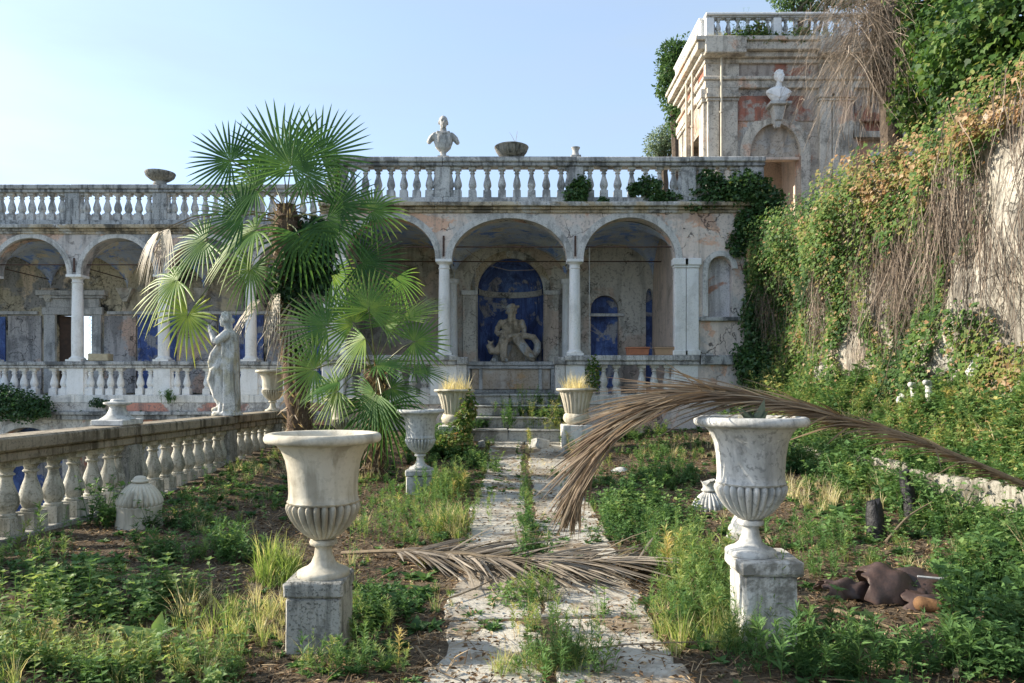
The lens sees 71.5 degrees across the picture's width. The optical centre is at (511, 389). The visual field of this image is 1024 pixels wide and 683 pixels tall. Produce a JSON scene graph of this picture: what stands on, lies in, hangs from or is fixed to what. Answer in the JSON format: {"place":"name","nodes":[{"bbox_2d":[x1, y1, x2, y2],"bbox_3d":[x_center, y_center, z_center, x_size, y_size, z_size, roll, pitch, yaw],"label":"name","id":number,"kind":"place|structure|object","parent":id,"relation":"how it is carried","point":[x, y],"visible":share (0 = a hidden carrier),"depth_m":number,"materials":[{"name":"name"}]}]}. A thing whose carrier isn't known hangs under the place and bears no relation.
{"place":"outdoors","nodes":[
{"label":"outdoors","id":0,"kind":"place"},
{"bbox_2d":[0,0,1021,359],"label":"sky","id":1,"kind":"structure","parent":0,"point":[92,91],"materials":[{"name":"blue"}]},
{"bbox_2d":[0,425,1023,682],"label":"garden ground","id":2,"kind":"structure","parent":0,"point":[442,645],"depth_m":6.18,"materials":[{"name":"brown soil"}]},
{"bbox_2d":[114,475,163,531],"bbox_3d":[-3.883,1.226,7.414,0.577,0.660,0.577,2,2,-23],"label":"upturned urn","id":3,"kind":"object","parent":2,"relation":"on","point":[145,491],"visible":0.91,"depth_m":7.26,"materials":[{"name":"stone"}]},
{"bbox_2d":[107,612,177,652],"bbox_3d":[-2.359,1.573,4.554,0.492,0.152,0.526,0,0,0],"label":"dock plant","id":4,"kind":"object","parent":2,"relation":"on","point":[128,630],"visible":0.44,"depth_m":4.58,"materials":[{"name":"green plant"}]},
{"bbox_2d":[0,408,316,547],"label":"garden balustrade","id":5,"kind":"object","parent":2,"relation":"on","point":[121,448],"visible":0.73,"depth_m":8.33,"materials":[{"name":"grey stone"}]},
{"bbox_2d":[91,399,142,425],"bbox_3d":[-4.780,0.271,8.620,0.400,0.315,0.480,0,0,0],"label":"broken urn","id":6,"kind":"object","parent":5,"relation":"on","point":[117,414],"visible":1,"depth_m":8.51,"materials":[{"name":"stone"}]},
{"bbox_2d":[207,311,242,415],"bbox_3d":[-4.778,-0.438,11.834,0.490,1.733,0.506,0,0,18],"label":"draped statue","id":7,"kind":"object","parent":5,"relation":"on","point":[223,379],"visible":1,"depth_m":11.70,"materials":[{"name":"stone"}]},
{"bbox_2d":[255,370,282,410],"bbox_3d":[-4.780,0.019,14.200,0.660,0.819,0.661,0,0,-11],"label":"urn","id":8,"kind":"object","parent":5,"relation":"on","point":[271,392],"visible":0.94,"depth_m":14.04,"materials":[{"name":"stone"}]},
{"bbox_2d":[0,224,323,511],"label":"arcade wing","id":9,"kind":"structure","parent":2,"relation":"on","point":[58,282],"depth_m":21.40,"materials":[{"name":"grey stone"}]},
{"bbox_2d":[0,382,55,424],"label":"bush","id":10,"kind":"object","parent":9,"relation":"on","point":[26,408],"visible":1,"depth_m":18.37,"materials":[{"name":"green plant"}]},
{"bbox_2d":[60,316,70,387],"bbox_3d":[-13.505,-1.070,21.800,0.615,2.340,0.052,0,0,-36],"label":"door leaf","id":11,"kind":"structure","parent":9,"relation":"in","point":[65,321],"depth_m":21.68,"materials":[{"name":"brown wood"}]},
{"bbox_2d":[88,397,109,408],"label":"wall plant","id":12,"kind":"object","parent":9,"relation":"on","point":[98,402],"depth_m":18.65,"materials":[{"name":"green plant"}]},
{"bbox_2d":[0,361,321,402],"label":"parapet balustrade","id":13,"kind":"object","parent":9,"relation":"on","point":[77,383],"visible":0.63,"depth_m":18.92,"materials":[{"name":"white stone"}]},
{"bbox_2d":[88,353,112,360],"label":"stone block","id":14,"kind":"structure","parent":13,"relation":"on","point":[100,357],"depth_m":18.90,"materials":[{"name":"beige stone"}]},
{"bbox_2d":[0,184,326,223],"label":"roof balustrade","id":15,"kind":"object","parent":9,"relation":"on","point":[75,208],"visible":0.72,"depth_m":18.90,"materials":[{"name":"stone"}]},
{"bbox_2d":[144,168,175,184],"bbox_3d":[-9.400,-5.615,19.000,0.771,0.352,0.770,0,0,0],"label":"footed bowl","id":16,"kind":"object","parent":15,"relation":"on","point":[159,176],"visible":0.92,"depth_m":18.80,"materials":[{"name":"grey stone"}]},
{"bbox_2d":[158,388,176,402],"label":"fern","id":17,"kind":"object","parent":9,"relation":"on","point":[168,396],"visible":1,"depth_m":18.62,"materials":[{"name":"green plant"}]},
{"bbox_2d":[132,101,423,458],"bbox_3d":[-4.247,-1.854,12.214,5.329,6.712,2.621,0,0,0],"label":"fan palm","id":18,"kind":"object","parent":2,"relation":"on","point":[277,162],"visible":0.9,"depth_m":12.12,"materials":[{"name":"green plant"}]},
{"bbox_2d":[267,215,339,358],"bbox_3d":[-3.597,-1.748,12.328,1.239,2.644,0.904,0,0,0],"label":"ivy clump","id":19,"kind":"object","parent":18,"relation":"attached to","point":[285,296],"visible":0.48,"depth_m":12.11,"materials":[{"name":"green plant"}]},
{"bbox_2d":[283,568,353,654],"bbox_3d":[-1.284,1.544,4.755,0.390,0.618,0.390,0,0,-1],"label":"pedestal","id":20,"kind":"object","parent":2,"relation":"on","point":[321,608],"visible":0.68,"depth_m":4.58,"materials":[{"name":"grey stone"}]},
{"bbox_2d":[263,430,380,580],"bbox_3d":[-1.262,0.763,4.760,0.765,0.949,0.766,0,0,-17],"label":"urn","id":21,"kind":"object","parent":20,"relation":"on","point":[322,507],"visible":1,"depth_m":4.58,"materials":[{"name":"stone"}]},
{"bbox_2d":[347,537,361,617],"bbox_3d":[-1.115,1.357,5.039,0.119,0.672,0.250,0,0,0],"label":"grass seedhead","id":22,"kind":"object","parent":2,"relation":"on","point":[356,599],"depth_m":5.08,"materials":[{"name":"green plant"}]},
{"bbox_2d":[274,268,453,479],"bbox_3d":[-2.353,-0.100,11.161,2.562,3.641,2.048,0,0,27],"label":"fan palm","id":23,"kind":"object","parent":2,"relation":"on","point":[376,410],"visible":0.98,"depth_m":11.04,"materials":[{"name":"green plant"}]},
{"bbox_2d":[405,467,433,494],"bbox_3d":[-1.354,1.427,10.500,0.400,0.519,0.400,0,0,0],"label":"pedestal","id":24,"kind":"object","parent":2,"relation":"on","point":[409,474],"visible":0.48,"depth_m":10.31,"materials":[{"name":"white stone"}]},
{"bbox_2d":[396,409,443,469],"bbox_3d":[-1.354,0.729,10.500,0.710,0.881,0.711,0,0,-29],"label":"urn","id":25,"kind":"object","parent":24,"relation":"on","point":[420,439],"visible":0.99,"depth_m":10.33,"materials":[{"name":"white stone"}]},
{"bbox_2d":[415,645,453,676],"bbox_3d":[-0.501,1.676,4.385,0.059,0.017,0.574,0,0,-30],"label":"stick","id":26,"kind":"object","parent":2,"relation":"on","point":[423,655],"visible":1,"depth_m":4.37,"materials":[{"name":"brown wood"}]},
{"bbox_2d":[434,389,474,440],"bbox_3d":[-1.170,0.905,14.450,0.832,1.829,0.832,0,0,0],"label":"fluted planter","id":27,"kind":"object","parent":2,"relation":"on","point":[450,400],"visible":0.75,"depth_m":14.20,"materials":[{"name":"stone"}]},
{"bbox_2d":[435,388,479,455],"bbox_3d":[-1.059,0.655,13.820,0.990,1.360,0.723,0,0,-19],"label":"ivy clump","id":28,"kind":"object","parent":27,"relation":"on","point":[464,439],"visible":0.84,"depth_m":13.89,"materials":[{"name":"green plant"}]},
{"bbox_2d":[477,440,485,446],"bbox_3d":[-0.627,1.131,14.678,0.153,0.145,0.197,-15,5,4],"label":"rubble block","id":29,"kind":"object","parent":2,"relation":"on","point":[481,443],"depth_m":14.59,"materials":[{"name":"grey stone"}]},
{"bbox_2d":[0,427,1017,682],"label":"leaf litter","id":30,"kind":"object","parent":2,"relation":"on","point":[424,635],"visible":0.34,"depth_m":5.79,"materials":[{"name":"brown plant"}]},
{"bbox_2d":[0,7,1023,682],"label":"weeds","id":31,"kind":"object","parent":2,"relation":"on","point":[992,585],"visible":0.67,"depth_m":5.80,"materials":[{"name":"green plant"}]},
{"bbox_2d":[0,28,1023,682],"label":"grass","id":32,"kind":"structure","parent":2,"relation":"on","point":[292,566],"depth_m":5.24,"materials":[{"name":"green plant"}]},
{"bbox_2d":[470,394,566,441],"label":"stone steps","id":33,"kind":"structure","parent":2,"relation":"on","point":[499,431],"depth_m":15.55,"materials":[{"name":"grey stone"}]},
{"bbox_2d":[340,514,725,598],"bbox_3d":[0.158,1.442,6.445,3.702,0.444,1.869,0,0,0],"label":"dead frond","id":34,"kind":"object","parent":2,"relation":"on","point":[471,553],"visible":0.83,"depth_m":6.37,"materials":[{"name":"brown plant"}]},
{"bbox_2d":[556,388,596,452],"bbox_3d":[1.300,0.885,14.350,0.830,1.829,0.832,0,0,0],"label":"fluted planter","id":35,"kind":"object","parent":2,"relation":"on","point":[575,401],"visible":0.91,"depth_m":14.09,"materials":[{"name":"stone"}]},
{"bbox_2d":[611,467,627,471],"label":"upturned urn","id":36,"kind":"object","parent":2,"relation":"on","point":[619,469],"visible":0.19,"depth_m":12.47,"materials":[{"name":"white stone"}]},
{"bbox_2d":[654,537,717,618],"bbox_3d":[1.516,1.517,5.905,0.084,0.278,1.822,0,0,30],"label":"stick","id":37,"kind":"object","parent":2,"relation":"on","point":[688,586],"visible":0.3,"depth_m":5.38,"materials":[{"name":"brown wood"}]},
{"bbox_2d":[692,479,725,511],"bbox_3d":[2.585,1.563,9.272,0.620,0.805,0.620,-1,-2,-23],"label":"upturned urn","id":38,"kind":"object","parent":2,"relation":"on","point":[709,499],"visible":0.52,"depth_m":9.15,"materials":[{"name":"white stone"}]},
{"bbox_2d":[726,515,741,539],"bbox_3d":[2.540,1.571,7.821,0.308,0.271,0.470,15,23,24],"label":"marble fragment","id":39,"kind":"object","parent":2,"relation":"on","point":[735,525],"visible":0.19,"depth_m":7.67,"materials":[{"name":"white stone"}]},
{"bbox_2d":[710,528,784,558],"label":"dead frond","id":40,"kind":"object","parent":2,"relation":"on","point":[770,534],"visible":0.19,"depth_m":7.24,"materials":[{"name":"brown plant"}]},
{"bbox_2d":[724,548,804,648],"bbox_3d":[1.675,1.445,4.750,0.411,0.696,0.410,0,0,2],"label":"pedestal","id":41,"kind":"object","parent":2,"relation":"on","point":[751,580],"visible":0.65,"depth_m":4.58,"materials":[{"name":"stone"}]},
{"bbox_2d":[694,415,809,558],"bbox_3d":[1.600,0.640,4.770,0.741,0.920,0.742,0,0,-6],"label":"urn","id":42,"kind":"object","parent":41,"relation":"on","point":[751,487],"visible":0.97,"depth_m":4.59,"materials":[{"name":"white stone"}]},
{"bbox_2d":[735,399,787,418],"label":"agave","id":43,"kind":"object","parent":42,"relation":"in","point":[762,413],"visible":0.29,"depth_m":4.64,"materials":[{"name":"green plant"}]},
{"bbox_2d":[538,361,1023,540],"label":"dead frond","id":44,"kind":"object","parent":42,"relation":"on","point":[596,443],"visible":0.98,"depth_m":4.79,"materials":[{"name":"brown plant"}]},
{"bbox_2d":[764,496,805,636],"bbox_3d":[1.751,1.176,4.594,0.318,0.984,0.182,0,0,0],"label":"tall weed","id":45,"kind":"object","parent":2,"relation":"on","point":[786,561],"visible":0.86,"depth_m":4.59,"materials":[{"name":"green plant"}]},
{"bbox_2d":[831,607,888,627],"bbox_3d":[2.485,1.632,5.090,0.055,0.041,0.420,0,0,-32],"label":"stick","id":46,"kind":"object","parent":2,"relation":"on","point":[856,617],"visible":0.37,"depth_m":5.12,"materials":[{"name":"brown wood"}]},
{"bbox_2d":[865,498,886,542],"bbox_3d":[3.688,1.354,7.201,0.203,0.513,0.215,0,0,0],"label":"charred stump","id":47,"kind":"object","parent":2,"relation":"on","point":[874,513],"visible":0.67,"depth_m":7.15,"materials":[{"name":"brown wood"}]},
{"bbox_2d":[813,562,958,612],"bbox_3d":[3.095,1.500,5.284,1.593,0.380,0.504,0,0,19],"label":"broken jar","id":48,"kind":"object","parent":2,"relation":"on","point":[878,583],"visible":0.61,"depth_m":5.29,"materials":[{"name":"orange ceramic"}]},
{"bbox_2d":[792,442,1023,521],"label":"kerb wall","id":49,"kind":"structure","parent":2,"relation":"on","point":[995,488],"depth_m":7.49,"materials":[{"name":"stone"}]},
{"bbox_2d":[885,502,931,542],"bbox_3d":[3.932,1.285,7.050,0.082,0.218,1.564,0,0,44],"label":"stick","id":50,"kind":"object","parent":2,"relation":"on","point":[899,525],"visible":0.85,"depth_m":7.01,"materials":[{"name":"brown wood"}]},
{"bbox_2d":[899,469,918,520],"bbox_3d":[4.383,1.196,7.835,0.203,0.632,0.165,0,0,0],"label":"charred stump","id":51,"kind":"object","parent":2,"relation":"on","point":[910,489],"visible":0.66,"depth_m":7.80,"materials":[{"name":"brown wood"}]},
{"bbox_2d":[952,652,968,678],"bbox_3d":[2.758,1.604,4.257,0.682,0.062,0.108,0,0,-37],"label":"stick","id":52,"kind":"object","parent":2,"relation":"on","point":[956,670],"visible":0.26,"depth_m":4.06,"materials":[{"name":"brown wood"}]},
{"bbox_2d":[423,441,693,682],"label":"path","id":53,"kind":"structure","parent":0,"point":[648,669],"depth_m":5.43,"materials":[{"name":"grey stone"}]},
{"bbox_2d":[433,569,512,603],"bbox_3d":[-0.277,1.619,5.857,0.074,0.070,1.007,0,0,38],"label":"stick","id":54,"kind":"object","parent":53,"relation":"on","point":[445,599],"visible":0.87,"depth_m":5.69,"materials":[{"name":"brown wood"}]},
{"bbox_2d":[530,438,549,448],"bbox_3d":[0.579,1.140,14.592,0.362,0.254,0.289,19,-20,-32],"label":"rubble block","id":55,"kind":"object","parent":53,"relation":"on","point":[538,443],"depth_m":14.47,"materials":[{"name":"grey stone"}]},
{"bbox_2d":[570,641,738,652],"bbox_3d":[0.905,1.638,4.557,1.137,0.066,0.067,0,0,-3],"label":"stick","id":56,"kind":"object","parent":53,"relation":"on","point":[652,643],"visible":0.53,"depth_m":4.57,"materials":[{"name":"brown wood"}]},
{"bbox_2d":[806,354,1018,479],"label":"bank","id":57,"kind":"structure","parent":0,"point":[883,453],"depth_m":9.23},
{"bbox_2d":[742,67,1023,395],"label":"dry stems","id":58,"kind":"object","parent":57,"relation":"on","point":[934,246],"visible":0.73,"depth_m":9.43,"materials":[{"name":"brown plant"}]},
{"bbox_2d":[760,100,1023,398],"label":"retaining wall","id":59,"kind":"structure","parent":57,"relation":"on","point":[936,360],"depth_m":8.88,"materials":[{"name":"beige stone"}]},
{"bbox_2d":[729,216,780,388],"bbox_3d":[5.684,-1.897,16.179,1.295,4.207,1.318,0,0,0],"label":"ivy clump","id":60,"kind":"object","parent":59,"relation":"attached to","point":[751,355],"visible":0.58,"depth_m":16.18,"materials":[{"name":"green plant"}]},
{"bbox_2d":[743,54,1023,476],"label":"wall creeper","id":61,"kind":"object","parent":59,"relation":"attached to","point":[821,212],"depth_m":11.01,"materials":[{"name":"green plant"}]},
{"bbox_2d":[896,393,907,401],"bbox_3d":[5.598,0.138,10.200,0.130,0.154,0.106,23,13,-11],"label":"bank stone","id":62,"kind":"object","parent":57,"relation":"on","point":[902,395],"visible":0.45,"depth_m":10.16,"materials":[{"name":"white stone"}]},
{"bbox_2d":[908,382,916,401],"bbox_3d":[5.584,0.132,9.887,0.218,0.475,0.118,0,0,-16],"label":"statue fragment","id":63,"kind":"object","parent":57,"relation":"on","point":[910,384],"visible":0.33,"depth_m":9.86,"materials":[{"name":"white stone"}]},
{"bbox_2d":[922,380,933,405],"bbox_3d":[5.557,0.187,9.489,0.214,0.638,0.118,0,0,-14],"label":"statue fragment","id":64,"kind":"object","parent":57,"relation":"on","point":[926,383],"visible":0.34,"depth_m":9.46,"materials":[{"name":"white stone"}]},
{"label":"upper terrace","id":65,"kind":"structure","parent":0,"visible":0},
{"bbox_2d":[641,120,671,191],"bbox_3d":[6.162,-8.145,28.008,2.234,4.884,1.812,0,0,0],"label":"olive tree","id":66,"kind":"object","parent":65,"relation":"on","point":[661,146],"visible":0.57,"depth_m":27.83,"materials":[{"name":"green plant"}]},
{"bbox_2d":[651,31,689,189],"bbox_3d":[5.988,-8.386,25.992,1.750,9.116,1.923,0,0,0],"label":"dark tree","id":67,"kind":"object","parent":65,"relation":"on","point":[668,60],"visible":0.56,"depth_m":25.82,"materials":[{"name":"green plant"}]},
{"bbox_2d":[766,0,866,34],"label":"dark tree","id":68,"kind":"object","parent":65,"relation":"on","point":[782,4],"visible":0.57,"depth_m":29.95,"materials":[{"name":"green plant"}]},
{"bbox_2d":[665,35,979,224],"bbox_3d":[9.127,-7.022,21.497,8.153,5.444,3.914,0,0,0],"label":"belvedere","id":69,"kind":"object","parent":65,"relation":"on","point":[720,86],"visible":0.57,"depth_m":19.95,"materials":[{"name":"grey paint"}]},
{"bbox_2d":[674,18,703,74],"bbox_3d":[5.420,-10.128,21.640,0.300,0.756,3.160,0,0,0],"label":"belvedere balustrade","id":70,"kind":"object","parent":69,"relation":"on","point":[698,29],"visible":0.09,"depth_m":21.10,"materials":[{"name":"white stone"}]},
{"bbox_2d":[724,20,814,43],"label":"ivy clump","id":71,"kind":"object","parent":69,"relation":"on","point":[752,31],"visible":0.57,"depth_m":19.65,"materials":[{"name":"green plant"}]},
{"bbox_2d":[766,69,791,100],"bbox_3d":[7.408,-8.439,19.796,0.711,0.949,0.344,0,0,0],"label":"bust","id":72,"kind":"object","parent":69,"relation":"on","point":[774,93],"visible":0.91,"depth_m":19.69,"materials":[{"name":"white stone"}]},
{"bbox_2d":[703,12,908,35],"bbox_3d":[9.260,-10.125,19.900,7.740,0.751,0.300,0,0,0],"label":"belvedere balustrade","id":73,"kind":"object","parent":69,"relation":"on","point":[776,19],"visible":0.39,"depth_m":19.82,"materials":[{"name":"white stone"}]},
{"bbox_2d":[869,152,914,181],"bbox_3d":[10.775,-6.210,20.145,1.250,1.020,0.110,0,0,0],"label":"window frame","id":74,"kind":"structure","parent":69,"relation":"in","point":[910,153],"depth_m":20.09,"materials":[{"name":"white paint"}]},
{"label":"hillside","id":75,"kind":"structure","parent":0,"visible":0},
{"bbox_2d":[865,0,912,175],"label":"tree","id":76,"kind":"object","parent":75,"relation":"on","point":[889,131],"visible":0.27,"depth_m":12.46,"materials":[{"name":"plant"}]},
{"bbox_2d":[761,0,959,187],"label":"dead vine","id":77,"kind":"object","parent":76,"relation":"hanging from","point":[866,24],"visible":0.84,"depth_m":12.13,"materials":[{"name":"brown plant"}]},
{"bbox_2d":[881,0,971,148],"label":"ivy clump","id":78,"kind":"object","parent":75,"relation":"on","point":[903,108],"visible":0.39,"depth_m":11.63,"materials":[{"name":"green plant"}]},
{"bbox_2d":[891,0,1023,117],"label":"ivy clump","id":79,"kind":"object","parent":75,"relation":"on","point":[979,37],"visible":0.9,"depth_m":9.39,"materials":[{"name":"green plant"}]},
{"label":"lower ground","id":80,"kind":"structure","parent":0,"visible":0},
{"bbox_2d":[318,201,783,432],"bbox_3d":[0.900,-0.030,18.598,10.804,8.660,4.304,0,0,0],"label":"loggia","id":81,"kind":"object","parent":80,"relation":"on","point":[666,274],"visible":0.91,"depth_m":18.50,"materials":[{"name":"pink paint"}]},
{"bbox_2d":[320,355,458,404],"bbox_3d":[-2.870,-0.227,16.770,3.200,1.155,0.460,0,0,0],"label":"parapet balustrade","id":82,"kind":"object","parent":81,"relation":"on","point":[449,362],"visible":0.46,"depth_m":16.65,"materials":[{"name":"white stone"}]},
{"bbox_2d":[466,249,560,270],"bbox_3d":[0.044,-3.130,17.227,2.308,0.470,0.265,0,0,-2],"label":"sagging wire","id":83,"kind":"object","parent":81,"relation":"hanging from","point":[511,270],"visible":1,"depth_m":17.27,"materials":[{"name":"black metal"}]},
{"bbox_2d":[487,303,540,361],"bbox_3d":[0.051,-1.568,19.764,1.500,1.653,0.996,0,0,0],"label":"sea god statue","id":84,"kind":"object","parent":81,"relation":"on","point":[512,345],"visible":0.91,"depth_m":19.55,"materials":[{"name":"stone"}]},
{"bbox_2d":[327,156,765,201],"bbox_3d":[0.785,-4.899,16.770,10.270,1.078,0.420,0,0,0],"label":"terrace balustrade","id":85,"kind":"object","parent":81,"relation":"on","point":[442,184],"visible":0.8,"depth_m":16.65,"materials":[{"name":"stone"}]},
{"bbox_2d":[427,116,459,157],"bbox_3d":[-1.619,-5.946,16.753,0.771,1.018,0.294,0,0,-4],"label":"bust","id":86,"kind":"object","parent":85,"relation":"on","point":[443,139],"visible":1,"depth_m":16.67,"materials":[{"name":"stone"}]},
{"bbox_2d":[494,132,528,155],"bbox_3d":[-0.013,-5.768,16.770,0.810,0.664,0.811,0,0,0],"label":"stone bowl","id":87,"kind":"object","parent":85,"relation":"on","point":[511,148],"visible":0.84,"depth_m":16.51,"materials":[{"name":"grey stone"}]},
{"bbox_2d":[571,146,580,156],"bbox_3d":[1.500,-5.572,16.770,0.240,0.270,0.240,0,0,0],"label":"broken socle","id":88,"kind":"object","parent":85,"relation":"on","point":[575,150],"visible":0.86,"depth_m":16.69,"materials":[{"name":"stone"}]},
{"bbox_2d":[561,174,591,200],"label":"ivy clump","id":89,"kind":"object","parent":85,"relation":"attached to","point":[580,187],"visible":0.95,"depth_m":16.53,"materials":[{"name":"green plant"}]},
{"bbox_2d":[597,174,682,206],"bbox_3d":[2.968,-4.632,16.604,2.098,0.822,0.467,0,0,0],"label":"ivy clump","id":90,"kind":"object","parent":85,"relation":"attached to","point":[638,189],"visible":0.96,"depth_m":16.53,"materials":[{"name":"green plant"}]},
{"bbox_2d":[683,167,788,258],"bbox_3d":[5.140,-4.111,16.457,2.486,2.166,0.821,0,0,0],"label":"ivy clump","id":91,"kind":"object","parent":85,"relation":"attached to","point":[732,191],"visible":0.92,"depth_m":16.43,"materials":[{"name":"green plant"}]},
{"bbox_2d":[589,252,589,350],"bbox_3d":[1.833,-2.145,16.845,0.016,2.450,0.021,0,0,0],"label":"hanging cord","id":92,"kind":"object","parent":81,"relation":"hanging from","point":[589,301],"visible":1,"depth_m":16.84,"materials":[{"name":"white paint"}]},
{"bbox_2d":[564,355,699,404],"bbox_3d":[2.805,-0.225,16.770,3.150,1.150,0.460,0,0,0],"label":"parapet balustrade","id":93,"kind":"object","parent":81,"relation":"on","point":[684,364],"visible":0.61,"depth_m":16.64,"materials":[{"name":"white stone"}]},
{"bbox_2d":[584,354,601,391],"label":"clump","id":94,"kind":"object","parent":93,"relation":"attached to","point":[596,369],"depth_m":16.31,"materials":[{"name":"green plant"}]},
{"bbox_2d":[625,347,649,354],"bbox_3d":[2.955,-0.907,16.750,0.554,0.200,0.270,0,0,0],"label":"clay planter","id":95,"kind":"object","parent":93,"relation":"on","point":[637,350],"visible":0.9,"depth_m":16.64,"materials":[{"name":"ceramic"}]},
{"bbox_2d":[652,347,674,354],"bbox_3d":[3.595,-0.907,16.750,0.534,0.200,0.270,0,0,0],"label":"clay planter","id":96,"kind":"object","parent":93,"relation":"on","point":[662,350],"visible":0.84,"depth_m":16.64,"materials":[{"name":"ceramic"}]},
{"bbox_3d":[-3.151,1.152,13.300,0.449,0.349,0.449,0,0,0],"label":"pedestal","id":97,"kind":"object","parent":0,"visible":0},
{"bbox_2d":[324,398,357,429],"bbox_3d":[-3.150,0.570,13.300,0.737,0.819,0.738,0,0,-11],"label":"urn","id":98,"kind":"object","parent":97,"relation":"on","point":[341,425],"visible":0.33,"depth_m":13.12,"materials":[{"name":"stone"}]}
]}

